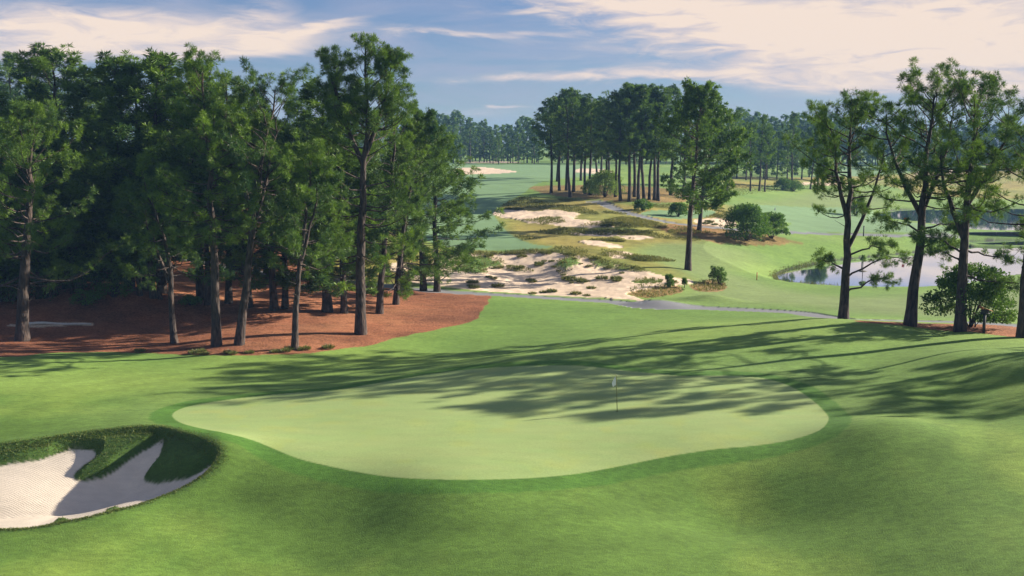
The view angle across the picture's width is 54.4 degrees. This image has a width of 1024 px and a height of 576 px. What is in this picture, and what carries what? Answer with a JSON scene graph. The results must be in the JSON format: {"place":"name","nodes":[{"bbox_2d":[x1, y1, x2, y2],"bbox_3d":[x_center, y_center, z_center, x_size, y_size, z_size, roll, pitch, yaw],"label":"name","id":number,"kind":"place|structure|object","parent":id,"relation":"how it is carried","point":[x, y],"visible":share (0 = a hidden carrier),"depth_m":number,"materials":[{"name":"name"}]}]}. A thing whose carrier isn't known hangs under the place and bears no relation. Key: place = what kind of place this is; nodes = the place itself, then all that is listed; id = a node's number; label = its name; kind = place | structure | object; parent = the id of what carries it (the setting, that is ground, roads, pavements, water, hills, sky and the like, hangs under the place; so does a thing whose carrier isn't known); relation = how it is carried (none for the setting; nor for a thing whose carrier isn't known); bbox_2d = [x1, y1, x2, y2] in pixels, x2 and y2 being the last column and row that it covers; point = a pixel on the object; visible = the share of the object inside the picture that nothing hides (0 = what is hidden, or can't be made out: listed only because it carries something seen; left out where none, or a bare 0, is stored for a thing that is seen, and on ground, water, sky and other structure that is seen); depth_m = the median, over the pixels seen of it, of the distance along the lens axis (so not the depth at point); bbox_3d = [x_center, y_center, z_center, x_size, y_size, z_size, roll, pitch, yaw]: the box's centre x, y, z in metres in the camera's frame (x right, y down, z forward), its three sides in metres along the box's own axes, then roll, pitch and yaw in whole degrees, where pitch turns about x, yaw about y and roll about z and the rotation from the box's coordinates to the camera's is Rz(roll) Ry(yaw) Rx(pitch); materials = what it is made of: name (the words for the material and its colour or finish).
{"place":"outdoors","nodes":[
{"label":"outdoors","id":0,"kind":"place"},
{"bbox_2d":[0,442,208,528],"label":"bunker sand","id":1,"kind":"structure","parent":0,"point":[49,490],"depth_m":49.02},
{"bbox_2d":[0,424,229,531],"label":"bunker fringe grass","id":2,"kind":"structure","parent":0,"point":[132,506],"depth_m":50.43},
{"bbox_2d":[0,144,1023,575],"bbox_3d":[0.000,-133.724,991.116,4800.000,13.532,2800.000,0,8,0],"label":"lawn","id":3,"kind":"structure","parent":0,"point":[906,458],"depth_m":49.56,"materials":[{"name":"green plant"}]},
{"bbox_2d":[444,111,460,162],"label":"pine tree","id":4,"kind":"object","parent":3,"relation":"on","point":[453,115],"visible":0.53,"depth_m":435.42,"materials":[{"name":"green plant"}]},
{"bbox_2d":[461,116,480,162],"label":"pine tree","id":5,"kind":"object","parent":3,"relation":"on","point":[467,132],"visible":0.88,"depth_m":453.09,"materials":[{"name":"green plant"}]},
{"bbox_2d":[473,119,494,161],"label":"pine tree","id":6,"kind":"object","parent":3,"relation":"on","point":[484,123],"visible":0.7,"depth_m":465.59,"materials":[{"name":"green plant"}]},
{"bbox_2d":[172,365,828,479],"bbox_3d":[-0.832,7.015,57.255,37.441,1.134,22.297,0,8,0],"label":"putting green","id":7,"kind":"object","parent":3,"relation":"on","point":[524,422],"visible":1,"depth_m":55.31,"materials":[{"name":"green plant"}]},
{"bbox_2d":[0,185,1016,356],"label":"pine straw","id":8,"kind":"object","parent":3,"relation":"on","point":[129,322],"visible":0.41,"depth_m":89.00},
{"bbox_2d":[0,140,54,301],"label":"pine tree","id":9,"kind":"object","parent":8,"relation":"on","point":[11,262],"visible":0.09,"depth_m":90.86,"materials":[{"name":"green plant"}]},
{"bbox_2d":[0,156,58,300],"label":"pine tree","id":10,"kind":"object","parent":8,"relation":"on","point":[6,264],"visible":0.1,"depth_m":90.82,"materials":[{"name":"green plant"}]},
{"bbox_2d":[0,51,67,174],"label":"pine tree","id":11,"kind":"object","parent":8,"relation":"on","point":[8,67],"visible":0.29,"depth_m":145.48,"materials":[{"name":"green plant"}]},
{"bbox_2d":[0,138,80,298],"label":"pine tree","id":12,"kind":"object","parent":8,"relation":"on","point":[20,215],"visible":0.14,"depth_m":89.75,"materials":[{"name":"green plant"}]},
{"bbox_2d":[8,168,72,296],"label":"pine tree","id":13,"kind":"object","parent":8,"relation":"on","point":[54,289],"visible":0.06,"depth_m":91.30,"materials":[{"name":"green plant"}]},
{"bbox_2d":[4,56,84,137],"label":"pine tree","id":14,"kind":"object","parent":8,"relation":"on","point":[58,93],"visible":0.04,"depth_m":149.54,"materials":[{"name":"green plant"}]},
{"bbox_2d":[1,256,89,300],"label":"thicket","id":15,"kind":"object","parent":8,"relation":"on","point":[44,294],"visible":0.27,"depth_m":90.99,"materials":[{"name":"green plant"}]},
{"bbox_2d":[0,90,97,297],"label":"pine tree","id":16,"kind":"object","parent":8,"relation":"on","point":[5,112],"visible":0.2,"depth_m":89.02,"materials":[{"name":"green plant"}]},
{"bbox_2d":[30,181,100,293],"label":"pine tree","id":17,"kind":"object","parent":8,"relation":"on","point":[46,258],"visible":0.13,"depth_m":90.62,"materials":[{"name":"green plant"}]},
{"bbox_2d":[0,98,134,341],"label":"pine tree","id":18,"kind":"object","parent":8,"relation":"on","point":[25,240],"visible":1,"depth_m":79.09,"materials":[{"name":"green plant"}]},
{"bbox_2d":[0,42,135,288],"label":"pine tree","id":19,"kind":"object","parent":8,"relation":"on","point":[43,60],"visible":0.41,"depth_m":90.66,"materials":[{"name":"green plant"}]},
{"bbox_2d":[19,138,126,292],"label":"pine tree","id":20,"kind":"object","parent":8,"relation":"on","point":[78,240],"visible":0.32,"depth_m":89.69,"materials":[{"name":"green plant"}]},
{"bbox_2d":[37,240,109,290],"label":"thicket","id":21,"kind":"object","parent":8,"relation":"on","point":[74,284],"visible":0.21,"depth_m":91.43,"materials":[{"name":"green plant"}]},
{"bbox_2d":[35,65,133,156],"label":"pine tree","id":22,"kind":"object","parent":8,"relation":"on","point":[63,108],"visible":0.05,"depth_m":149.73,"materials":[{"name":"green plant"}]},
{"bbox_2d":[68,288,101,305],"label":"shrub","id":23,"kind":"object","parent":8,"relation":"on","point":[89,295],"visible":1,"depth_m":90.39,"materials":[{"name":"green plant"}]},
{"bbox_2d":[61,246,128,287],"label":"thicket","id":24,"kind":"object","parent":8,"relation":"on","point":[96,282],"visible":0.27,"depth_m":91.47,"materials":[{"name":"green plant"}]},
{"bbox_2d":[67,187,147,286],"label":"pine tree","id":25,"kind":"object","parent":8,"relation":"on","point":[97,245],"visible":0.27,"depth_m":90.91,"materials":[{"name":"green plant"}]},
{"bbox_2d":[56,143,166,291],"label":"pine tree","id":26,"kind":"object","parent":8,"relation":"on","point":[86,232],"visible":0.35,"depth_m":90.01,"materials":[{"name":"green plant"}]},
{"bbox_2d":[41,49,213,286],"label":"pine tree","id":27,"kind":"object","parent":8,"relation":"on","point":[108,64],"visible":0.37,"depth_m":89.56,"materials":[{"name":"green plant"}]},
{"bbox_2d":[49,59,213,290],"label":"pine tree","id":28,"kind":"object","parent":8,"relation":"on","point":[124,83],"visible":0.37,"depth_m":89.92,"materials":[{"name":"green plant"}]},
{"bbox_2d":[88,174,179,295],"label":"pine tree","id":29,"kind":"object","parent":8,"relation":"on","point":[124,279],"visible":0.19,"depth_m":90.92,"materials":[{"name":"green plant"}]},
{"bbox_2d":[100,134,182,298],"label":"pine tree","id":30,"kind":"object","parent":8,"relation":"on","point":[152,294],"visible":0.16,"depth_m":90.61,"materials":[{"name":"green plant"}]},
{"bbox_2d":[120,185,189,299],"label":"pine tree","id":31,"kind":"object","parent":8,"relation":"on","point":[159,291],"visible":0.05,"depth_m":92.75,"materials":[{"name":"green plant"}]},
{"bbox_2d":[89,47,225,293],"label":"pine tree","id":32,"kind":"object","parent":8,"relation":"on","point":[150,68],"visible":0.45,"depth_m":89.48,"materials":[{"name":"green plant"}]},
{"bbox_2d":[108,150,234,343],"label":"pine tree","id":33,"kind":"object","parent":8,"relation":"on","point":[134,197],"visible":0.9,"depth_m":79.05,"materials":[{"name":"green plant"}]},
{"bbox_2d":[98,63,280,299],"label":"pine tree","id":34,"kind":"object","parent":8,"relation":"on","point":[200,289],"visible":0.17,"depth_m":90.20,"materials":[{"name":"green plant"}]},
{"bbox_2d":[177,294,203,305],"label":"shrub","id":35,"kind":"object","parent":8,"relation":"on","point":[192,299],"visible":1,"depth_m":92.34,"materials":[{"name":"green plant"}]},
{"bbox_2d":[139,129,255,305],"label":"pine tree","id":36,"kind":"object","parent":8,"relation":"on","point":[196,174],"visible":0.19,"depth_m":88.87,"materials":[{"name":"green plant"}]},
{"bbox_2d":[145,43,277,346],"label":"pine tree","id":37,"kind":"object","parent":8,"relation":"on","point":[212,92],"visible":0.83,"depth_m":75.75,"materials":[{"name":"green plant"}]},
{"bbox_2d":[171,68,258,303],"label":"pine tree","id":38,"kind":"object","parent":8,"relation":"on","point":[228,298],"visible":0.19,"depth_m":91.20,"materials":[{"name":"green plant"}]},
{"bbox_2d":[180,124,306,307],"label":"pine tree","id":39,"kind":"object","parent":8,"relation":"on","point":[241,257],"visible":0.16,"depth_m":89.53,"materials":[{"name":"green plant"}]},
{"bbox_2d":[178,56,325,345],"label":"pine tree","id":40,"kind":"object","parent":8,"relation":"on","point":[262,115],"visible":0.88,"depth_m":76.36,"materials":[{"name":"green plant"}]},
{"bbox_2d":[219,110,339,310],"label":"pine tree","id":41,"kind":"object","parent":8,"relation":"on","point":[274,305],"visible":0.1,"depth_m":90.93,"materials":[{"name":"green plant"}]},
{"bbox_2d":[218,140,344,308],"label":"pine tree","id":42,"kind":"object","parent":8,"relation":"on","point":[284,300],"visible":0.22,"depth_m":90.99,"materials":[{"name":"green plant"}]},
{"bbox_2d":[255,138,356,349],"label":"pine tree","id":43,"kind":"object","parent":8,"relation":"on","point":[301,211],"visible":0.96,"depth_m":76.16,"materials":[{"name":"green plant"}]},
{"bbox_2d":[258,118,355,276],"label":"pine tree","id":44,"kind":"object","parent":8,"relation":"on","point":[296,123],"visible":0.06,"depth_m":110.35,"materials":[{"name":"green plant"}]},
{"bbox_2d":[255,142,400,313],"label":"pine tree","id":45,"kind":"object","parent":8,"relation":"on","point":[343,300],"visible":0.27,"depth_m":90.97,"materials":[{"name":"green plant"}]},
{"bbox_2d":[253,77,417,312],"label":"pine tree","id":46,"kind":"object","parent":8,"relation":"on","point":[305,93],"visible":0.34,"depth_m":89.24,"materials":[{"name":"green plant"}]},
{"bbox_2d":[307,161,381,310],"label":"pine tree","id":47,"kind":"object","parent":8,"relation":"on","point":[349,205],"visible":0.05,"depth_m":91.41,"materials":[{"name":"green plant"}]},
{"bbox_2d":[304,31,428,334],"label":"pine tree","id":48,"kind":"object","parent":8,"relation":"on","point":[350,101],"visible":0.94,"depth_m":81.89,"materials":[{"name":"green plant"}]},
{"bbox_2d":[343,86,442,313],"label":"pine tree","id":49,"kind":"object","parent":8,"relation":"on","point":[381,275],"visible":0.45,"depth_m":92.33,"materials":[{"name":"green plant"}]},
{"bbox_2d":[352,106,471,304],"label":"pine tree","id":50,"kind":"object","parent":8,"relation":"on","point":[420,120],"visible":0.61,"depth_m":97.65,"materials":[{"name":"green plant"}]},
{"bbox_2d":[367,122,459,290],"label":"pine tree","id":51,"kind":"object","parent":8,"relation":"on","point":[423,286],"visible":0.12,"depth_m":108.31,"materials":[{"name":"green plant"}]},
{"bbox_2d":[374,127,506,291],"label":"pine tree","id":52,"kind":"object","parent":8,"relation":"on","point":[451,228],"visible":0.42,"depth_m":109.33,"materials":[{"name":"green plant"}]},
{"bbox_2d":[530,98,571,192],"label":"pine tree","id":53,"kind":"object","parent":8,"relation":"on","point":[540,133],"visible":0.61,"depth_m":216.18,"materials":[{"name":"green plant"}]},
{"bbox_2d":[531,96,582,190],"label":"pine tree","id":54,"kind":"object","parent":8,"relation":"on","point":[558,166],"visible":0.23,"depth_m":223.53,"materials":[{"name":"green plant"}]},
{"bbox_2d":[548,87,585,190],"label":"pine tree","id":55,"kind":"object","parent":8,"relation":"on","point":[561,94],"visible":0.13,"depth_m":223.95,"materials":[{"name":"green plant"}]},
{"bbox_2d":[532,95,602,197],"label":"pine tree","id":56,"kind":"object","parent":8,"relation":"on","point":[563,105],"visible":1,"depth_m":206.46,"materials":[{"name":"green plant"}]},
{"bbox_2d":[551,87,594,191],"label":"pine tree","id":57,"kind":"object","parent":8,"relation":"on","point":[571,96],"visible":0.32,"depth_m":216.72,"materials":[{"name":"green plant"}]},
{"bbox_2d":[558,94,607,193],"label":"pine tree","id":58,"kind":"object","parent":8,"relation":"on","point":[588,99],"visible":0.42,"depth_m":213.69,"materials":[{"name":"green plant"}]},
{"bbox_2d":[574,102,607,194],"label":"pine tree","id":59,"kind":"object","parent":8,"relation":"on","point":[587,152],"visible":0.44,"depth_m":211.94,"materials":[{"name":"green plant"}]},
{"bbox_2d":[583,98,618,194],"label":"pine tree","id":60,"kind":"object","parent":8,"relation":"on","point":[603,107],"visible":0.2,"depth_m":207.16,"materials":[{"name":"green plant"}]},
{"bbox_2d":[586,169,626,196],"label":"shrub","id":61,"kind":"object","parent":8,"relation":"on","point":[603,177],"visible":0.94,"depth_m":203.95,"materials":[{"name":"green plant"}]},
{"bbox_2d":[594,96,631,196],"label":"pine tree","id":62,"kind":"object","parent":8,"relation":"on","point":[605,155],"visible":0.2,"depth_m":203.60,"materials":[{"name":"green plant"}]},
{"bbox_2d":[586,90,653,201],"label":"pine tree","id":63,"kind":"object","parent":8,"relation":"on","point":[597,111],"visible":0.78,"depth_m":193.85,"materials":[{"name":"green plant"}]},
{"bbox_2d":[600,82,649,196],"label":"pine tree","id":64,"kind":"object","parent":8,"relation":"on","point":[634,194],"visible":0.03,"depth_m":206.90,"materials":[{"name":"green plant"}]},
{"bbox_2d":[606,82,652,201],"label":"pine tree","id":65,"kind":"object","parent":8,"relation":"on","point":[626,98],"visible":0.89,"depth_m":192.31,"materials":[{"name":"green plant"}]},
{"bbox_2d":[615,83,662,198],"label":"pine tree","id":66,"kind":"object","parent":8,"relation":"on","point":[650,136],"visible":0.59,"depth_m":193.74,"materials":[{"name":"green plant"}]},
{"bbox_2d":[612,83,667,199],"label":"pine tree","id":67,"kind":"object","parent":8,"relation":"on","point":[643,97],"visible":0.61,"depth_m":193.86,"materials":[{"name":"green plant"}]},
{"bbox_2d":[621,94,681,199],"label":"pine tree","id":68,"kind":"object","parent":8,"relation":"on","point":[650,166],"visible":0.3,"depth_m":196.19,"materials":[{"name":"green plant"}]},
{"bbox_2d":[632,83,676,200],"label":"pine tree","id":69,"kind":"object","parent":8,"relation":"on","point":[656,88],"visible":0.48,"depth_m":195.13,"materials":[{"name":"green plant"}]},
{"bbox_2d":[638,86,684,200],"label":"pine tree","id":70,"kind":"object","parent":8,"relation":"on","point":[666,91],"visible":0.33,"depth_m":195.67,"materials":[{"name":"green plant"}]},
{"bbox_2d":[652,83,686,195],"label":"pine tree","id":71,"kind":"object","parent":8,"relation":"on","point":[677,94],"visible":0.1,"depth_m":219.44,"materials":[{"name":"green plant"}]},
{"bbox_2d":[664,104,737,230],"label":"pine tree","id":72,"kind":"object","parent":8,"relation":"on","point":[704,191],"visible":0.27,"depth_m":162.68,"materials":[{"name":"green plant"}]},
{"bbox_2d":[650,76,755,270],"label":"pine tree","id":73,"kind":"object","parent":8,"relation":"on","point":[697,99],"visible":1,"depth_m":124.48,"materials":[{"name":"green plant"}]},
{"bbox_2d":[709,266,726,285],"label":"shrub","id":74,"kind":"object","parent":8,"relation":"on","point":[720,275],"visible":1,"depth_m":121.32,"materials":[{"name":"green plant"}]},
{"bbox_2d":[708,108,758,188],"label":"pine tree","id":75,"kind":"object","parent":8,"relation":"on","point":[738,114],"visible":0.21,"depth_m":225.03,"materials":[{"name":"green plant"}]},
{"bbox_2d":[719,202,774,240],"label":"shrub","id":76,"kind":"object","parent":8,"relation":"on","point":[744,214],"visible":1,"depth_m":158.94,"materials":[{"name":"green plant"}]},
{"bbox_2d":[753,211,790,238],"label":"shrub","id":77,"kind":"object","parent":8,"relation":"on","point":[776,220],"visible":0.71,"depth_m":164.44,"materials":[{"name":"green plant"}]},
{"bbox_2d":[837,56,997,326],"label":"pine tree","id":78,"kind":"object","parent":8,"relation":"on","point":[930,106],"visible":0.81,"depth_m":78.18,"materials":[{"name":"green plant"}]},
{"bbox_2d":[878,57,1023,331],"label":"pine tree","id":79,"kind":"object","parent":8,"relation":"on","point":[970,195],"visible":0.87,"depth_m":76.35,"materials":[{"name":"green plant"}]},
{"bbox_2d":[918,262,1017,326],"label":"shrub","id":80,"kind":"object","parent":8,"relation":"on","point":[981,293],"visible":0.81,"depth_m":78.62,"materials":[{"name":"green plant"}]},
{"bbox_2d":[518,116,533,162],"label":"pine tree","id":81,"kind":"object","parent":3,"relation":"on","point":[525,126],"visible":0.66,"depth_m":450.81,"materials":[{"name":"green plant"}]},
{"bbox_2d":[522,117,541,162],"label":"pine tree","id":82,"kind":"object","parent":3,"relation":"on","point":[528,134],"visible":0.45,"depth_m":448.13,"materials":[{"name":"green plant"}]},
{"bbox_2d":[526,129,539,163],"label":"pine tree","id":83,"kind":"object","parent":3,"relation":"on","point":[536,145],"visible":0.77,"depth_m":427.50,"materials":[{"name":"green plant"}]},
{"bbox_2d":[632,198,653,210],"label":"shrub","id":84,"kind":"object","parent":3,"relation":"on","point":[643,204],"visible":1,"depth_m":186.02,"materials":[{"name":"green plant"}]},
{"bbox_2d":[752,123,784,178],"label":"pine tree","id":85,"kind":"object","parent":3,"relation":"on","point":[773,172],"visible":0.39,"depth_m":341.34,"materials":[{"name":"green plant"}]},
{"bbox_2d":[775,129,798,177],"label":"pine tree","id":86,"kind":"object","parent":3,"relation":"on","point":[786,167],"visible":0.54,"depth_m":342.69,"materials":[{"name":"green plant"}]},
{"bbox_2d":[795,122,824,188],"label":"pine tree","id":87,"kind":"object","parent":3,"relation":"on","point":[809,134],"visible":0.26,"depth_m":309.26,"materials":[{"name":"green plant"}]},
{"bbox_2d":[781,87,919,318],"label":"pine tree","id":88,"kind":"object","parent":3,"relation":"on","point":[832,146],"visible":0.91,"depth_m":83.96,"materials":[{"name":"green plant"}]},
{"bbox_2d":[959,113,1023,337],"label":"pine tree","id":89,"kind":"object","parent":3,"relation":"on","point":[1010,133],"visible":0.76,"depth_m":74.38,"materials":[{"name":"green plant"}]},
{"bbox_2d":[969,232,1023,235],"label":"retaining wall","id":90,"kind":"structure","parent":3,"relation":"on","point":[997,233],"depth_m":196.64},
{"bbox_2d":[0,0,1023,144],"label":"sky","id":91,"kind":"structure","parent":0,"point":[495,61],"materials":[{"name":"blue"}]},
{"bbox_2d":[339,184,809,297],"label":"native grass","id":92,"kind":"structure","parent":0,"point":[641,223],"depth_m":155.68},
{"bbox_2d":[739,121,765,190],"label":"pine tree","id":93,"kind":"object","parent":92,"relation":"on","point":[754,126],"visible":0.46,"depth_m":262.50,"materials":[{"name":"green plant"}]},
{"bbox_2d":[748,114,778,190],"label":"pine tree","id":94,"kind":"object","parent":92,"relation":"on","point":[765,124],"visible":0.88,"depth_m":267.18,"materials":[{"name":"green plant"}]},
{"bbox_2d":[755,125,778,191],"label":"pine tree","id":95,"kind":"object","parent":92,"relation":"on","point":[771,148],"visible":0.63,"depth_m":270.28,"materials":[{"name":"green plant"}]},
{"bbox_2d":[773,177,793,189],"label":"shrub","id":96,"kind":"object","parent":92,"relation":"on","point":[780,183],"visible":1,"depth_m":296.54,"materials":[{"name":"green plant"}]},
{"bbox_2d":[777,111,807,189],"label":"pine tree","id":97,"kind":"object","parent":92,"relation":"on","point":[794,117],"visible":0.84,"depth_m":299.01,"materials":[{"name":"green plant"}]},
{"bbox_2d":[185,200,1016,326],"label":"cart path","id":98,"kind":"structure","parent":0,"point":[650,303],"depth_m":102.14,"materials":[{"name":"concrete"}]},
{"bbox_2d":[337,161,967,300],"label":"waste sand","id":99,"kind":"structure","parent":0,"point":[545,275],"depth_m":124.75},
{"bbox_2d":[399,160,952,249],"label":"fairway","id":100,"kind":"structure","parent":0,"point":[494,192],"depth_m":214.16,"materials":[{"name":"green plant"}]},
{"bbox_2d":[667,201,687,216],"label":"shrub","id":101,"kind":"object","parent":100,"relation":"on","point":[675,206],"visible":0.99,"depth_m":180.18,"materials":[{"name":"green plant"}]},
{"bbox_2d":[776,247,1023,286],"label":"pond water","id":102,"kind":"structure","parent":0,"point":[930,270],"depth_m":151.02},
{"bbox_2d":[769,260,834,284],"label":"reeds","id":103,"kind":"object","parent":102,"relation":"in","point":[775,275],"visible":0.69,"depth_m":146.59,"materials":[{"name":"green plant"}]},
{"bbox_2d":[881,208,1023,229],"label":"lake water","id":104,"kind":"structure","parent":0,"point":[933,216],"depth_m":251.72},
{"bbox_2d":[969,240,1023,244],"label":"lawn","id":105,"kind":"structure","parent":0,"point":[998,242],"depth_m":190.61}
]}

